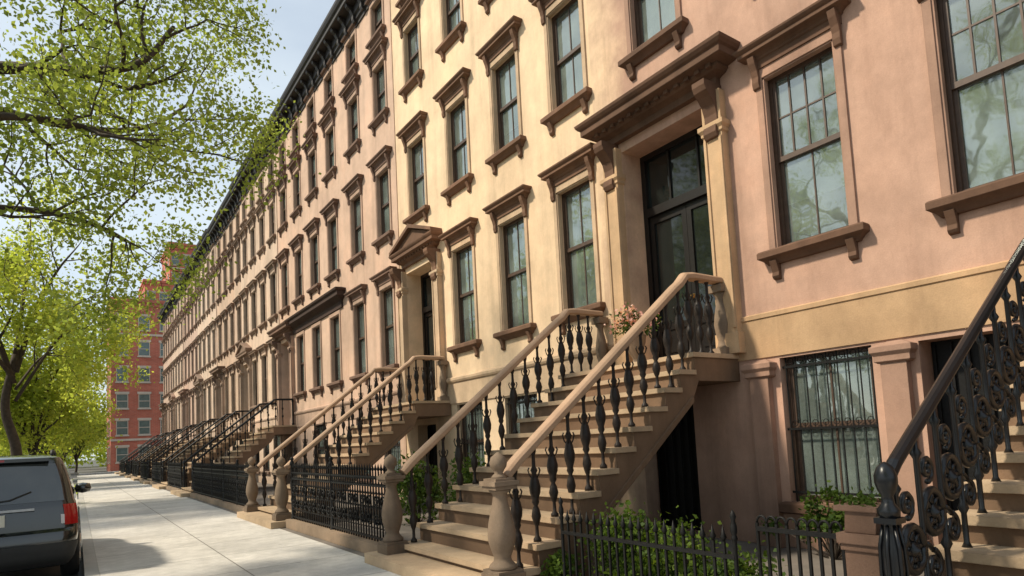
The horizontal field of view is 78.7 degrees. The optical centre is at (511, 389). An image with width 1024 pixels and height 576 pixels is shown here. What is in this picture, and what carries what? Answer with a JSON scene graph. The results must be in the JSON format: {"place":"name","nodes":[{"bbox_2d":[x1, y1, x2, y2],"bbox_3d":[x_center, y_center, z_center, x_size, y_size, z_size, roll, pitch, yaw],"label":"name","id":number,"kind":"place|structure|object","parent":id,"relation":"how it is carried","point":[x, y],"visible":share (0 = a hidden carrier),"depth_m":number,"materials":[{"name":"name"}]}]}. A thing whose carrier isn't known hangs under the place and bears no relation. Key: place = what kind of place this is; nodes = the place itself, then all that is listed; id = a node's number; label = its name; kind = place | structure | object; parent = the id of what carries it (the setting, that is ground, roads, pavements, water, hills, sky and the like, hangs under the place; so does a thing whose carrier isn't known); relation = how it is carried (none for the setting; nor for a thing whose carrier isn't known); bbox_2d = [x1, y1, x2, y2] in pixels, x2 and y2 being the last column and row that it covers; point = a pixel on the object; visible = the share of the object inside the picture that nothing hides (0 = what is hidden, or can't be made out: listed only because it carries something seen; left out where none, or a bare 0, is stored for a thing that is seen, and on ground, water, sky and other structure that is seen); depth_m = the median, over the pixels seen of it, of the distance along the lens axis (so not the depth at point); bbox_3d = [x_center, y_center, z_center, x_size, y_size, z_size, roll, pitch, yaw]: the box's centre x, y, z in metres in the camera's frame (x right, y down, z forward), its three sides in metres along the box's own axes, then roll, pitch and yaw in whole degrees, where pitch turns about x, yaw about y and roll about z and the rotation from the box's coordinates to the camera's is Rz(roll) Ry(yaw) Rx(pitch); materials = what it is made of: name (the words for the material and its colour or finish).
{"place":"outdoors","nodes":[
{"label":"outdoors","id":0,"kind":"place"},
{"bbox_2d":[0,463,83,575],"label":"road","id":1,"kind":"structure","parent":0,"point":[51,571],"depth_m":9.32,"materials":[{"name":"asphalt"}]},
{"bbox_2d":[0,450,90,574],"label":"parked car","id":2,"kind":"object","parent":1,"relation":"on","point":[39,519],"visible":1,"depth_m":8.20,"materials":[{"name":"paint"}]},
{"bbox_2d":[0,363,122,458],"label":"street tree","id":3,"kind":"object","parent":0,"point":[98,410],"visible":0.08,"depth_m":51.00,"materials":[{"name":"green plant"}]},
{"bbox_2d":[0,316,124,458],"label":"street tree","id":4,"kind":"object","parent":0,"point":[34,397],"visible":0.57,"depth_m":35.35,"materials":[{"name":"green plant"}]},
{"bbox_2d":[0,167,169,455],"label":"street tree","id":5,"kind":"object","parent":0,"point":[16,270],"visible":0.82,"depth_m":21.88,"materials":[{"name":"green plant"}]},
{"bbox_2d":[69,460,107,475],"bbox_3d":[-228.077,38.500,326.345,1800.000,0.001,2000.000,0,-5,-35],"label":"ground","id":6,"kind":"structure","parent":0,"point":[88,468],"depth_m":115.74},
{"bbox_2d":[0,411,106,467],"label":"distant trees","id":7,"kind":"object","parent":6,"relation":"on","point":[100,459],"visible":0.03,"depth_m":131.26,"materials":[{"name":"green plant"}]},
{"bbox_2d":[59,409,106,472],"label":"street tree","id":8,"kind":"object","parent":6,"relation":"on","point":[76,456],"visible":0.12,"depth_m":81.64,"materials":[{"name":"green plant"}]},
{"bbox_2d":[77,476,99,575],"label":"kerb","id":9,"kind":"structure","parent":6,"relation":"on","point":[90,566],"depth_m":11.03,"materials":[{"name":"concrete"}]},
{"bbox_2d":[106,297,164,471],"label":"apartment block","id":10,"kind":"structure","parent":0,"point":[137,424],"depth_m":74.34,"materials":[{"name":"red brick"}]},
{"bbox_2d":[115,418,128,436],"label":"window","id":11,"kind":"structure","parent":10,"relation":"in","point":[122,424],"depth_m":72.95,"materials":[{"name":"glass"}]},
{"bbox_2d":[115,392,128,409],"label":"window","id":12,"kind":"structure","parent":10,"relation":"in","point":[121,397],"depth_m":73.20,"materials":[{"name":"glass"}]},
{"bbox_2d":[137,418,150,435],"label":"window","id":13,"kind":"structure","parent":10,"relation":"in","point":[144,423],"depth_m":74.24,"materials":[{"name":"glass"}]},
{"bbox_2d":[137,392,150,409],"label":"window","id":14,"kind":"structure","parent":10,"relation":"in","point":[143,397],"depth_m":74.49,"materials":[{"name":"glass"}]},
{"bbox_2d":[138,279,171,300],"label":"apartment block","id":15,"kind":"structure","parent":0,"point":[150,288],"depth_m":99.53,"materials":[{"name":"red brick"}]},
{"bbox_2d":[0,0,321,380],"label":"street tree","id":16,"kind":"object","parent":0,"point":[81,70],"visible":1,"depth_m":8.89,"materials":[{"name":"green plant"}]},
{"bbox_2d":[0,0,334,460],"label":"sky","id":17,"kind":"structure","parent":0,"point":[297,22],"materials":[{"name":"blue"}]},
{"bbox_2d":[160,241,195,290],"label":"apartment block","id":18,"kind":"structure","parent":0,"point":[189,253],"depth_m":109.13,"materials":[{"name":"red brick"}]},
{"bbox_2d":[79,474,400,575],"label":"sidewalk","id":19,"kind":"structure","parent":0,"point":[137,528],"depth_m":10.56,"materials":[{"name":"concrete"}]},
{"bbox_2d":[237,0,618,528],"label":"row house","id":20,"kind":"structure","parent":0,"point":[495,253],"depth_m":13.52,"materials":[{"name":"paint"}]},
{"bbox_2d":[392,0,423,103],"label":"window","id":21,"kind":"structure","parent":20,"relation":"in","point":[409,13],"depth_m":16.58,"materials":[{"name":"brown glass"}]},
{"bbox_2d":[396,110,429,224],"bbox_3d":[-2.445,-5.558,16.194,0.485,2.785,1.450,0,-5,-35],"label":"window","id":22,"kind":"structure","parent":20,"relation":"in","point":[413,131],"depth_m":16.34,"materials":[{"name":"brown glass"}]},
{"bbox_2d":[388,224,446,402],"bbox_3d":[-2.216,-1.921,15.944,0.910,4.620,2.460,0,-5,-35],"label":"door","id":23,"kind":"structure","parent":20,"relation":"in","point":[415,243],"depth_m":16.30,"materials":[{"name":"stone"}]},
{"bbox_2d":[427,424,438,497],"bbox_3d":[-1.843,1.840,15.780,0.100,1.928,1.000,0,-5,-35],"label":"basement door","id":24,"kind":"structure","parent":20,"relation":"in","point":[431,429],"depth_m":16.01,"materials":[{"name":"black metal"}]},
{"bbox_2d":[435,0,466,62],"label":"window","id":25,"kind":"structure","parent":20,"relation":"in","point":[456,26],"depth_m":14.94,"materials":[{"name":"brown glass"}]},
{"bbox_2d":[432,67,473,206],"bbox_3d":[-1.240,-5.752,14.473,0.490,2.785,1.450,0,-5,-35],"label":"window","id":26,"kind":"structure","parent":20,"relation":"in","point":[454,91],"depth_m":14.69,"materials":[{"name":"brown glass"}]},
{"bbox_2d":[438,217,481,362],"bbox_3d":[-1.071,-2.198,14.190,0.468,3.085,1.470,0,-5,-35],"label":"window","id":27,"kind":"structure","parent":20,"relation":"in","point":[461,235],"depth_m":14.44,"materials":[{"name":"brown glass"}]},
{"bbox_2d":[454,402,484,484],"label":"window","id":28,"kind":"structure","parent":20,"relation":"in","point":[478,416],"depth_m":14.07,"materials":[{"name":"black glass"}]},
{"bbox_2d":[475,15,525,175],"bbox_3d":[-0.125,-5.934,12.859,0.468,2.785,1.450,0,-5,-35],"label":"window","id":29,"kind":"structure","parent":20,"relation":"in","point":[504,42],"depth_m":13.04,"materials":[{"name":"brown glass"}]},
{"bbox_2d":[482,184,536,350],"bbox_3d":[0.053,-2.379,12.582,0.468,3.085,1.470,0,-5,-35],"label":"window","id":30,"kind":"structure","parent":20,"relation":"in","point":[511,206],"depth_m":12.81,"materials":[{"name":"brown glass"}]},
{"bbox_2d":[507,394,536,433],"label":"window","id":31,"kind":"structure","parent":20,"relation":"in","point":[521,409],"depth_m":12.66,"materials":[{"name":"grey glass"}]},
{"bbox_2d":[528,0,591,136],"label":"window","id":32,"kind":"structure","parent":20,"relation":"in","point":[573,92],"depth_m":11.52,"materials":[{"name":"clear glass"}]},
{"bbox_2d":[537,142,605,334],"bbox_3d":[1.163,-2.557,11.013,0.490,3.085,1.470,0,-5,-35],"label":"window","id":33,"kind":"structure","parent":20,"relation":"in","point":[576,168],"depth_m":11.30,"materials":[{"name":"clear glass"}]},
{"bbox_2d":[137,480,935,575],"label":"areaway","id":34,"kind":"object","parent":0,"point":[405,531],"depth_m":7.99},
{"bbox_2d":[114,303,171,473],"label":"row house","id":35,"kind":"structure","parent":34,"relation":"on","point":[166,341],"depth_m":60.16,"materials":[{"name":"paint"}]},
{"bbox_2d":[119,284,183,475],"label":"row house","id":36,"kind":"structure","parent":34,"relation":"on","point":[177,362],"depth_m":53.94,"materials":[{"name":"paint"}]},
{"bbox_2d":[150,460,161,484],"bbox_3d":[-18.505,4.303,32.496,0.260,1.322,4.250,0,-5,-35],"label":"iron fence","id":37,"kind":"object","parent":34,"relation":"on","point":[156,472],"visible":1,"depth_m":32.29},
{"bbox_2d":[124,261,197,477],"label":"row house","id":38,"kind":"structure","parent":34,"relation":"on","point":[189,352],"depth_m":48.16,"materials":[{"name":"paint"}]},
{"bbox_2d":[177,389,188,440],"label":"door","id":39,"kind":"structure","parent":38,"relation":"in","point":[182,392],"depth_m":50.30,"materials":[{"name":"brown wood"}]},
{"bbox_2d":[166,459,182,489],"bbox_3d":[-14.341,3.630,26.538,0.260,1.322,4.250,0,-5,-35],"label":"iron fence","id":40,"kind":"object","parent":34,"relation":"on","point":[175,475],"visible":1,"depth_m":26.36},
{"bbox_2d":[131,229,218,480],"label":"row house","id":41,"kind":"structure","parent":34,"relation":"on","point":[203,382],"depth_m":41.90,"materials":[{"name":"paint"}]},
{"bbox_2d":[192,374,203,439],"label":"door","id":42,"kind":"structure","parent":41,"relation":"in","point":[198,378],"depth_m":43.91,"materials":[{"name":"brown wood"}]},
{"bbox_2d":[140,191,243,483],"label":"row house","id":43,"kind":"structure","parent":34,"relation":"on","point":[228,320],"depth_m":36.05,"materials":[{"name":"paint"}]},
{"bbox_2d":[209,366,224,435],"bbox_3d":[-17.824,0.765,37.752,0.470,4.192,2.860,0,-5,-35],"label":"door","id":44,"kind":"structure","parent":43,"relation":"in","point":[216,371],"depth_m":37.67,"materials":[{"name":"brown wood"}]},
{"bbox_2d":[225,246,233,292],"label":"window","id":45,"kind":"structure","parent":43,"relation":"in","point":[229,252],"depth_m":35.67,"materials":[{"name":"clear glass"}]},
{"bbox_2d":[226,303,234,354],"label":"window","id":46,"kind":"structure","parent":43,"relation":"in","point":[230,308],"depth_m":35.47,"materials":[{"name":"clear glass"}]},
{"bbox_2d":[227,364,235,419],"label":"window","id":47,"kind":"structure","parent":43,"relation":"in","point":[231,368],"depth_m":35.24,"materials":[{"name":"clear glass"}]},
{"bbox_2d":[232,237,240,285],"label":"window","id":48,"kind":"structure","parent":43,"relation":"in","point":[236,243],"depth_m":34.10,"materials":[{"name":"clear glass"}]},
{"bbox_2d":[232,295,241,347],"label":"window","id":49,"kind":"structure","parent":43,"relation":"in","point":[237,301],"depth_m":33.98,"materials":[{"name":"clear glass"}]},
{"bbox_2d":[152,129,281,489],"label":"row house","id":50,"kind":"structure","parent":34,"relation":"on","point":[257,234],"depth_m":29.87,"materials":[{"name":"paint"}]},
{"bbox_2d":[237,226,247,277],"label":"window","id":51,"kind":"structure","parent":50,"relation":"in","point":[242,233],"depth_m":32.59,"materials":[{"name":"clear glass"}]},
{"bbox_2d":[239,288,248,342],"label":"window","id":52,"kind":"structure","parent":50,"relation":"in","point":[243,293],"depth_m":32.44,"materials":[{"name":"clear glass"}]},
{"bbox_2d":[235,342,252,431],"bbox_3d":[-13.679,-0.116,31.805,0.390,4.610,2.460,0,-5,-35],"label":"door","id":53,"kind":"structure","parent":50,"relation":"in","point":[243,348],"depth_m":31.67,"materials":[{"name":"stone"}]},
{"bbox_2d":[245,215,255,268],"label":"window","id":54,"kind":"structure","parent":50,"relation":"in","point":[250,223],"depth_m":31.13,"materials":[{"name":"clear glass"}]},
{"bbox_2d":[246,279,257,338],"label":"window","id":55,"kind":"structure","parent":50,"relation":"in","point":[251,286],"depth_m":30.98,"materials":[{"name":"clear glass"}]},
{"bbox_2d":[247,349,258,413],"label":"window","id":56,"kind":"structure","parent":50,"relation":"in","point":[253,354],"depth_m":30.76,"materials":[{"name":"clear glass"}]},
{"bbox_2d":[254,202,265,259],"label":"window","id":57,"kind":"structure","parent":50,"relation":"in","point":[258,211],"depth_m":29.63,"materials":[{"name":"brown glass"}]},
{"bbox_2d":[255,270,266,332],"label":"window","id":58,"kind":"structure","parent":50,"relation":"in","point":[261,276],"depth_m":29.44,"materials":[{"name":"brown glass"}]},
{"bbox_2d":[256,343,268,411],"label":"window","id":59,"kind":"structure","parent":50,"relation":"in","point":[262,349],"depth_m":29.27,"materials":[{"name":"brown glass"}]},
{"bbox_2d":[263,188,275,248],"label":"window","id":60,"kind":"structure","parent":50,"relation":"in","point":[270,201],"depth_m":28.15,"materials":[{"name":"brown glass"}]},
{"bbox_2d":[265,338,276,408],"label":"window","id":61,"kind":"structure","parent":50,"relation":"in","point":[272,349],"depth_m":27.80,"materials":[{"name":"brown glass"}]},
{"bbox_2d":[264,259,277,326],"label":"window","id":62,"kind":"structure","parent":50,"relation":"in","point":[270,267],"depth_m":27.97,"materials":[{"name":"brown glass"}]},
{"bbox_2d":[190,459,255,511],"bbox_3d":[-8.709,2.720,18.479,0.260,1.322,9.300,0,-5,-35],"label":"iron fence","id":63,"kind":"object","parent":34,"relation":"on","point":[219,484],"visible":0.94,"depth_m":17.85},
{"bbox_2d":[170,0,406,499],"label":"row house","id":64,"kind":"structure","parent":34,"relation":"on","point":[335,332],"depth_m":21.14,"materials":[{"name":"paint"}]},
{"bbox_2d":[273,173,287,237],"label":"window","id":65,"kind":"structure","parent":64,"relation":"in","point":[281,187],"depth_m":26.70,"materials":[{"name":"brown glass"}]},
{"bbox_2d":[275,248,289,318],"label":"window","id":66,"kind":"structure","parent":64,"relation":"in","point":[282,257],"depth_m":26.57,"materials":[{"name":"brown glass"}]},
{"bbox_2d":[267,321,302,424],"bbox_3d":[-9.328,-0.570,26.014,0.990,4.202,2.860,0,-5,-35],"label":"door","id":67,"kind":"structure","parent":64,"relation":"in","point":[282,331],"depth_m":25.60,"materials":[{"name":"brown stone"}]},
{"bbox_2d":[286,154,301,222],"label":"window","id":68,"kind":"structure","parent":64,"relation":"in","point":[293,169],"depth_m":25.10,"materials":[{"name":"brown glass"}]},
{"bbox_2d":[288,112,300,159],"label":"window","id":69,"kind":"structure","parent":64,"relation":"in","point":[296,122],"depth_m":25.18,"materials":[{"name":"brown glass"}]},
{"bbox_2d":[288,234,304,309],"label":"window","id":70,"kind":"structure","parent":64,"relation":"in","point":[295,244],"depth_m":24.91,"materials":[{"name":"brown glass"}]},
{"bbox_2d":[293,330,306,402],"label":"window","id":71,"kind":"structure","parent":64,"relation":"in","point":[303,393],"depth_m":24.72,"materials":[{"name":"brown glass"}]},
{"bbox_2d":[300,132,317,206],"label":"window","id":72,"kind":"structure","parent":64,"relation":"in","point":[310,141],"depth_m":23.45,"materials":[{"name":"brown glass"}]},
{"bbox_2d":[303,87,316,138],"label":"window","id":73,"kind":"structure","parent":64,"relation":"in","point":[310,128],"depth_m":23.57,"materials":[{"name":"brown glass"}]},
{"bbox_2d":[302,217,320,299],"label":"window","id":74,"kind":"structure","parent":64,"relation":"in","point":[311,229],"depth_m":23.30,"materials":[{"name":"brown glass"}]},
{"bbox_2d":[309,320,323,398],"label":"window","id":75,"kind":"structure","parent":64,"relation":"in","point":[320,387],"depth_m":23.08,"materials":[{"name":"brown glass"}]},
{"bbox_2d":[317,106,336,187],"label":"window","id":76,"kind":"structure","parent":64,"relation":"in","point":[327,122],"depth_m":21.82,"materials":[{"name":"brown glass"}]},
{"bbox_2d":[319,58,334,114],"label":"window","id":77,"kind":"structure","parent":64,"relation":"in","point":[331,98],"depth_m":21.91,"materials":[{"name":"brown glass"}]},
{"bbox_2d":[319,198,339,287],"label":"window","id":78,"kind":"structure","parent":64,"relation":"in","point":[329,212],"depth_m":21.67,"materials":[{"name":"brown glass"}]},
{"bbox_2d":[326,309,343,393],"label":"window","id":79,"kind":"structure","parent":64,"relation":"in","point":[337,324],"depth_m":21.46,"materials":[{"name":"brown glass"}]},
{"bbox_2d":[340,22,358,84],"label":"window","id":80,"kind":"structure","parent":64,"relation":"in","point":[354,66],"depth_m":20.10,"materials":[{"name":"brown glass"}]},
{"bbox_2d":[338,73,361,163],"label":"window","id":81,"kind":"structure","parent":64,"relation":"in","point":[350,91],"depth_m":19.99,"materials":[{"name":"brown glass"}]},
{"bbox_2d":[341,173,364,271],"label":"window","id":82,"kind":"structure","parent":64,"relation":"in","point":[353,188],"depth_m":19.84,"materials":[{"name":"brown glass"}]},
{"bbox_2d":[344,284,368,384],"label":"window","id":83,"kind":"structure","parent":64,"relation":"in","point":[356,296],"depth_m":19.65,"materials":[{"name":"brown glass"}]},
{"bbox_2d":[364,0,385,50],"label":"window","id":84,"kind":"structure","parent":64,"relation":"in","point":[380,28],"depth_m":18.53,"materials":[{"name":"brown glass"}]},
{"bbox_2d":[362,35,388,136],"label":"window","id":85,"kind":"structure","parent":64,"relation":"in","point":[376,56],"depth_m":18.26,"materials":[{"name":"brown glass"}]},
{"bbox_2d":[365,145,393,253],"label":"window","id":86,"kind":"structure","parent":64,"relation":"in","point":[380,162],"depth_m":18.15,"materials":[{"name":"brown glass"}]},
{"bbox_2d":[369,266,398,380],"bbox_3d":[-3.488,-1.810,17.615,0.468,3.085,1.470,0,-5,-35],"label":"window","id":87,"kind":"structure","parent":64,"relation":"in","point":[382,281],"depth_m":17.94,"materials":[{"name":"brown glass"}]},
{"bbox_2d":[286,455,386,552],"bbox_3d":[-2.963,1.772,10.257,0.260,1.362,4.650,0,-5,-35],"label":"iron fence","id":88,"kind":"object","parent":34,"relation":"on","point":[355,539],"visible":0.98,"depth_m":9.91,"materials":[{"name":"metal"}]},
{"bbox_2d":[395,450,454,525],"bbox_3d":[-1.757,1.895,11.936,1.785,1.535,1.835,-3,-4,4],"label":"shrub","id":89,"kind":"object","parent":34,"relation":"on","point":[420,489],"visible":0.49,"depth_m":11.72,"materials":[{"name":"green plant"}]},
{"bbox_2d":[431,451,486,519],"bbox_3d":[-0.481,1.715,10.634,1.817,1.491,1.863,-1,-5,-19],"label":"shrub","id":90,"kind":"object","parent":34,"relation":"on","point":[467,476],"visible":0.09,"depth_m":10.54,"materials":[{"name":"green plant"}]},
{"bbox_2d":[540,549,587,575],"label":"shrub","id":91,"kind":"object","parent":34,"relation":"on","point":[555,565],"visible":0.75,"depth_m":5.94,"materials":[{"name":"green plant"}]},
{"bbox_2d":[558,497,739,575],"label":"iron fence","id":92,"kind":"object","parent":34,"relation":"on","point":[704,553],"visible":1,"depth_m":5.04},
{"bbox_2d":[755,515,846,575],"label":"iron gate","id":93,"kind":"structure","parent":92,"relation":"attached to","point":[797,532],"depth_m":4.16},
{"bbox_2d":[364,0,1023,575],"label":"row house","id":94,"kind":"structure","parent":34,"relation":"on","point":[812,222],"depth_m":7.63,"materials":[{"name":"paint"}]},
{"bbox_2d":[604,302,660,361],"bbox_3d":[1.860,-0.833,9.285,0.911,1.004,0.586,-1,-5,-18],"label":"flower urn","id":95,"kind":"object","parent":94,"relation":"on","point":[626,321],"visible":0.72,"depth_m":9.23,"materials":[{"name":"stone"}]},
{"bbox_2d":[618,0,688,81],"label":"window","id":96,"kind":"structure","parent":94,"relation":"in","point":[658,23],"depth_m":9.75,"materials":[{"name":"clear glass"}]},
{"bbox_2d":[574,31,745,364],"bbox_3d":[2.348,-2.456,9.307,0.990,4.202,2.860,0,-5,-35],"label":"door","id":97,"kind":"structure","parent":94,"relation":"in","point":[686,182],"depth_m":9.46,"materials":[{"name":"brown stone"}]},
{"bbox_2d":[657,405,701,529],"bbox_3d":[2.589,1.121,9.402,0.100,1.928,1.000,0,-5,-35],"label":"basement door","id":98,"kind":"structure","parent":94,"relation":"in","point":[677,456],"depth_m":9.43,"materials":[{"name":"black metal"}]},
{"bbox_2d":[732,0,869,280],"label":"window","id":99,"kind":"structure","parent":94,"relation":"in","point":[812,147],"depth_m":7.67,"materials":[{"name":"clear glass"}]},
{"bbox_2d":[778,346,881,515],"bbox_3d":[3.751,0.512,7.305,0.300,1.920,1.400,0,-5,-35],"label":"window","id":100,"kind":"structure","parent":94,"relation":"in","point":[833,415],"depth_m":7.40,"materials":[{"name":"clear glass"}]},
{"bbox_2d":[917,0,1023,235],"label":"window","id":101,"kind":"structure","parent":94,"relation":"in","point":[979,131],"depth_m":6.26,"materials":[{"name":"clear glass"}]},
{"bbox_2d":[931,334,1023,510],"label":"basement door","id":102,"kind":"structure","parent":94,"relation":"in","point":[942,351],"depth_m":6.47,"materials":[{"name":"wood"}]},
{"bbox_2d":[761,480,870,559],"bbox_3d":[3.362,1.460,7.047,0.624,0.870,1.278,0,-5,-35],"label":"shrub","id":103,"kind":"object","parent":34,"relation":"on","point":[827,493],"visible":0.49,"depth_m":6.93,"materials":[{"name":"green plant"}]},
{"bbox_2d":[836,530,879,575],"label":"stone pedestal","id":104,"kind":"object","parent":34,"relation":"on","point":[861,555],"visible":0.58,"depth_m":3.64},
{"bbox_2d":[832,486,882,534],"bbox_3d":[2.092,0.713,3.742,0.260,0.269,0.306,0,-5,-35],"label":"planter","id":105,"kind":"object","parent":104,"relation":"on","point":[861,513],"visible":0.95,"depth_m":3.66,"materials":[{"name":"stone"}]},
{"bbox_2d":[873,238,1023,575],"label":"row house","id":106,"kind":"structure","parent":34,"relation":"on","point":[981,529],"depth_m":3.81,"materials":[{"name":"paint"}]},
{"label":"garden bed","id":107,"kind":"structure","parent":0,"visible":0},
{"bbox_2d":[576,498,671,575],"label":"shrub","id":108,"kind":"object","parent":107,"relation":"on","point":[627,534],"visible":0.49,"depth_m":5.83,"materials":[{"name":"green plant"}]},
{"bbox_2d":[609,505,721,575],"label":"shrub","id":109,"kind":"object","parent":107,"relation":"on","point":[689,557],"visible":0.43,"depth_m":5.40,"materials":[{"name":"green plant"}]},
{"bbox_2d":[678,540,793,575],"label":"shrub","id":110,"kind":"object","parent":107,"relation":"on","point":[746,569],"visible":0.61,"depth_m":4.95,"materials":[{"name":"green plant"}]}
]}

